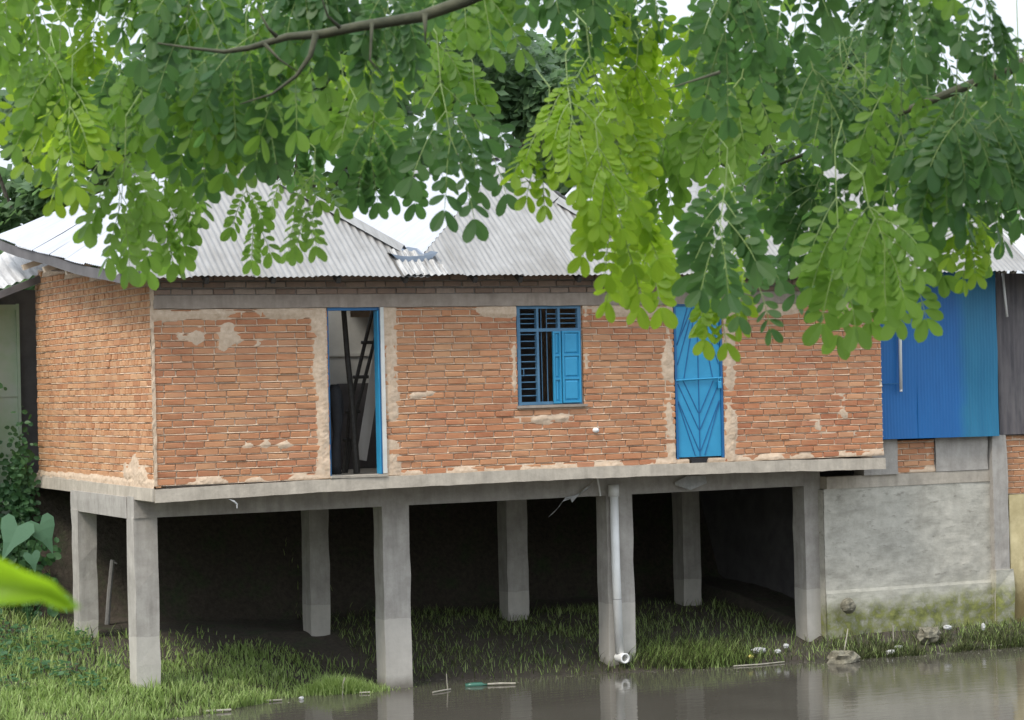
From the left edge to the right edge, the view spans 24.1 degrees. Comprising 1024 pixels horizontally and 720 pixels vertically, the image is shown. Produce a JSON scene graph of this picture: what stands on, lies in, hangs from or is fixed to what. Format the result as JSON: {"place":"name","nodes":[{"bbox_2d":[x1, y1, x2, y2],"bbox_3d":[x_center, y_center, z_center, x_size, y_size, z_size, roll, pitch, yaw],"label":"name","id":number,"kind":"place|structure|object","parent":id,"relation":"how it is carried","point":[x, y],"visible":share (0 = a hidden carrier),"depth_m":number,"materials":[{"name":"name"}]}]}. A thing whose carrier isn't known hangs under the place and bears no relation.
{"place":"outdoors","nodes":[
{"label":"outdoors","id":0,"kind":"place"},
{"bbox_2d":[0,487,1023,719],"bbox_3d":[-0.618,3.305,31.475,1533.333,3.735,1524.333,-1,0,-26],"label":"ground","id":1,"kind":"structure","parent":0,"point":[228,576],"depth_m":32.46,"materials":[{"name":"soil"}]},
{"bbox_2d":[0,247,46,542],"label":"green hut","id":2,"kind":"object","parent":1,"relation":"on","point":[18,363],"visible":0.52,"depth_m":32.06,"materials":[{"name":"paint"}]},
{"bbox_2d":[0,383,61,619],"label":"climbing vine","id":3,"kind":"object","parent":1,"relation":"on","point":[19,506],"visible":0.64,"depth_m":31.12,"materials":[{"name":"green plant"}]},
{"bbox_2d":[1,513,66,625],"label":"taro plant","id":4,"kind":"object","parent":1,"relation":"on","point":[13,534],"visible":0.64,"depth_m":29.80,"materials":[{"name":"green plant"}]},
{"bbox_2d":[0,558,80,609],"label":"broad leaf plant","id":5,"kind":"object","parent":1,"relation":"on","point":[18,585],"visible":1,"depth_m":0.91,"materials":[{"name":"green plant"}]},
{"bbox_2d":[0,616,119,691],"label":"ground cover","id":6,"kind":"object","parent":1,"relation":"on","point":[35,659],"visible":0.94,"depth_m":28.17,"materials":[{"name":"green plant"}]},
{"bbox_2d":[0,88,160,289],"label":"background tree","id":7,"kind":"object","parent":1,"relation":"on","point":[26,203],"visible":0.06,"depth_m":46.94,"materials":[{"name":"green plant"}]},
{"bbox_2d":[105,560,116,624],"bbox_3d":[-5.164,3.071,30.846,0.196,1.007,0.074,-1,0,-26],"label":"broken stake","id":8,"kind":"object","parent":1,"relation":"on","point":[109,595],"visible":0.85,"depth_m":30.82,"materials":[{"name":"grey wood"}]},
{"bbox_2d":[122,15,423,198],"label":"background tree","id":9,"kind":"object","parent":1,"relation":"on","point":[407,105],"depth_m":53.38,"materials":[{"name":"green plant"}]},
{"bbox_2d":[281,670,416,696],"bbox_3d":[-2.018,3.867,28.785,1.698,0.277,0.908,-1,0,2],"label":"grass tuft","id":10,"kind":"object","parent":1,"relation":"on","point":[331,686],"visible":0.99,"depth_m":28.69,"materials":[{"name":"green plant"}]},
{"bbox_2d":[0,155,885,689],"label":"brick house","id":11,"kind":"structure","parent":1,"relation":"on","point":[512,373],"depth_m":29.15,"materials":[{"name":"brick"}]},
{"bbox_2d":[330,384,343,473],"bbox_3d":[-2.092,0.825,28.604,0.198,1.070,0.134,-1,0,-26],"label":"cloth bag","id":12,"kind":"object","parent":11,"relation":"on","point":[336,405],"visible":0.89,"depth_m":28.56,"materials":[{"name":"black fabric"}]},
{"bbox_2d":[341,311,359,473],"bbox_3d":[-1.947,0.319,28.907,0.212,2.104,0.090,-1,0,-26],"label":"bamboo pole","id":13,"kind":"object","parent":11,"relation":"on","point":[354,441],"visible":0.84,"depth_m":28.88,"materials":[{"name":"black wood"}]},
{"bbox_2d":[342,310,374,472],"bbox_3d":[-1.836,0.367,29.299,0.584,2.011,0.073,-1,0,-28],"label":"ladder","id":14,"kind":"object","parent":11,"relation":"on","point":[347,439],"visible":0.69,"depth_m":29.27,"materials":[{"name":"brown wood"}]},
{"bbox_2d":[358,352,374,460],"bbox_3d":[-1.715,0.504,29.163,0.440,1.440,0.060,-1,0,-26],"label":"plank","id":15,"kind":"object","parent":11,"relation":"on","point":[366,426],"visible":0.57,"depth_m":29.13,"materials":[{"name":"grey wood"}]},
{"bbox_2d":[373,311,381,473],"bbox_3d":[-1.589,0.380,28.364,0.015,1.925,0.110,-1,0,-26],"label":"door","id":16,"kind":"structure","parent":11,"relation":"in","point":[375,313],"depth_m":28.34,"materials":[{"name":"blue wood"}]},
{"bbox_2d":[516,305,587,407],"bbox_3d":[0.468,-0.047,29.344,0.963,1.254,0.111,-1,0,-26],"label":"window frame","id":17,"kind":"structure","parent":11,"relation":"in","point":[566,342],"depth_m":29.38,"materials":[{"name":"blue wood"}]},
{"bbox_2d":[548,486,590,517],"bbox_3d":[0.723,1.780,30.099,0.632,0.384,0.055,-1,0,-30],"label":"torn sack","id":18,"kind":"object","parent":11,"relation":"hanging from","point":[573,498],"visible":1,"depth_m":30.11,"materials":[{"name":"grey plastic"}]},
{"bbox_2d":[675,475,706,489],"bbox_3d":[2.295,1.575,30.821,0.436,0.185,0.071,-1,0,-20],"label":"cement bag","id":19,"kind":"object","parent":11,"relation":"attached to","point":[689,482],"visible":1,"depth_m":30.82,"materials":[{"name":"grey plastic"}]},
{"bbox_2d":[676,306,721,456],"bbox_3d":[2.347,0.269,30.243,0.666,1.900,0.085,-1,0,-26],"label":"door","id":20,"kind":"structure","parent":11,"relation":"in","point":[699,384],"depth_m":30.25,"materials":[{"name":"blue metal"}]},
{"bbox_2d":[313,0,622,207],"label":"background tree","id":21,"kind":"object","parent":1,"relation":"on","point":[522,96],"visible":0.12,"depth_m":51.17,"materials":[{"name":"green plant"}]},
{"bbox_2d":[0,0,1023,361],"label":"overhanging tree","id":22,"kind":"object","parent":1,"relation":"on","point":[230,88],"visible":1,"depth_m":4.17,"materials":[{"name":"green plant"}]},
{"bbox_2d":[570,86,775,186],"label":"background tree","id":23,"kind":"object","parent":1,"relation":"on","point":[597,101],"depth_m":53.54,"materials":[{"name":"green plant"}]},
{"bbox_2d":[751,647,765,653],"bbox_3d":[3.178,3.747,30.934,0.208,0.082,0.149,-1,0,-26],"label":"crumpled bag","id":24,"kind":"object","parent":1,"relation":"on","point":[759,649],"visible":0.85,"depth_m":30.89,"materials":[{"name":"grey plastic"}]},
{"bbox_2d":[827,650,860,663],"bbox_3d":[4.240,3.840,30.657,0.433,0.287,0.398,-1,0,8],"label":"sack heap","id":25,"kind":"object","parent":1,"relation":"on","point":[841,657],"visible":0.66,"depth_m":30.53,"materials":[{"name":"beige fabric"}]},
{"bbox_2d":[726,31,965,227],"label":"background tree","id":26,"kind":"object","parent":1,"relation":"on","point":[824,48],"visible":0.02,"depth_m":55.08,"materials":[{"name":"green plant"}]},
{"bbox_2d":[840,598,855,613],"bbox_3d":[4.428,3.238,31.617,0.212,0.215,0.154,-1,0,-26],"label":"rubble stone","id":27,"kind":"object","parent":1,"relation":"on","point":[847,605],"visible":1,"depth_m":31.56,"materials":[{"name":"grey stone"}]},
{"bbox_2d":[699,166,1023,638],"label":"tin shed","id":28,"kind":"structure","parent":1,"relation":"on","point":[915,532],"depth_m":32.43,"materials":[{"name":"concrete"}]},
{"bbox_2d":[917,627,940,644],"bbox_3d":[5.501,3.641,31.731,0.377,0.232,0.246,-1,0,-26],"label":"sack heap","id":29,"kind":"object","parent":1,"relation":"on","point":[929,634],"visible":1,"depth_m":31.65,"materials":[{"name":"beige fabric"}]},
{"bbox_2d":[943,625,951,629],"bbox_3d":[5.814,3.569,32.050,0.132,0.069,0.089,-1,0,-26],"label":"foam piece","id":30,"kind":"object","parent":1,"relation":"on","point":[947,627],"visible":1,"depth_m":32.02,"materials":[{"name":"white plastic"}]},
{"bbox_2d":[906,91,1016,277],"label":"background tree","id":31,"kind":"object","parent":1,"relation":"on","point":[1004,271],"depth_m":57.31,"materials":[{"name":"green plant"}]},
{"bbox_2d":[978,200,1023,621],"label":"weathered shed","id":32,"kind":"structure","parent":1,"relation":"on","point":[1010,336],"depth_m":32.96,"materials":[{"name":"metal"}]},
{"bbox_2d":[0,541,1023,719],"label":"grass","id":33,"kind":"structure","parent":0,"point":[145,702],"depth_m":29.84,"materials":[{"name":"green plant"}]},
{"bbox_2d":[0,0,1023,272],"label":"sky","id":34,"kind":"structure","parent":0,"point":[1007,8],"materials":[{"name":"white"}]},
{"bbox_2d":[163,647,1023,719],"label":"pond water","id":35,"kind":"structure","parent":0,"point":[978,685],"depth_m":27.86,"materials":[{"name":"brown liquid"}]},
{"bbox_2d":[206,709,230,711],"bbox_3d":[-3.363,3.992,27.334,0.334,0.028,0.052,-1,0,-12],"label":"floating stick","id":36,"kind":"object","parent":35,"relation":"on","point":[218,710],"visible":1,"depth_m":27.33,"materials":[{"name":"beige wood"}]},
{"bbox_2d":[465,682,486,686],"bbox_3d":[-0.434,3.944,29.122,0.272,0.068,0.065,-1,0,-12],"label":"floating bottle","id":37,"kind":"object","parent":35,"relation":"on","point":[472,684],"visible":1,"depth_m":29.09,"materials":[{"name":"green plastic"}]},
{"bbox_2d":[487,682,515,684],"bbox_3d":[-0.127,3.932,29.153,0.344,0.028,0.040,-1,0,-6],"label":"floating stick","id":38,"kind":"object","parent":35,"relation":"on","point":[501,683],"visible":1,"depth_m":29.15,"materials":[{"name":"beige wood"}]},
{"bbox_2d":[733,661,784,666],"bbox_3d":[3.158,3.870,30.542,0.752,0.018,0.064,-1,0,-25],"label":"floating cane","id":39,"kind":"object","parent":35,"relation":"on","point":[758,664],"visible":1,"depth_m":30.50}
]}

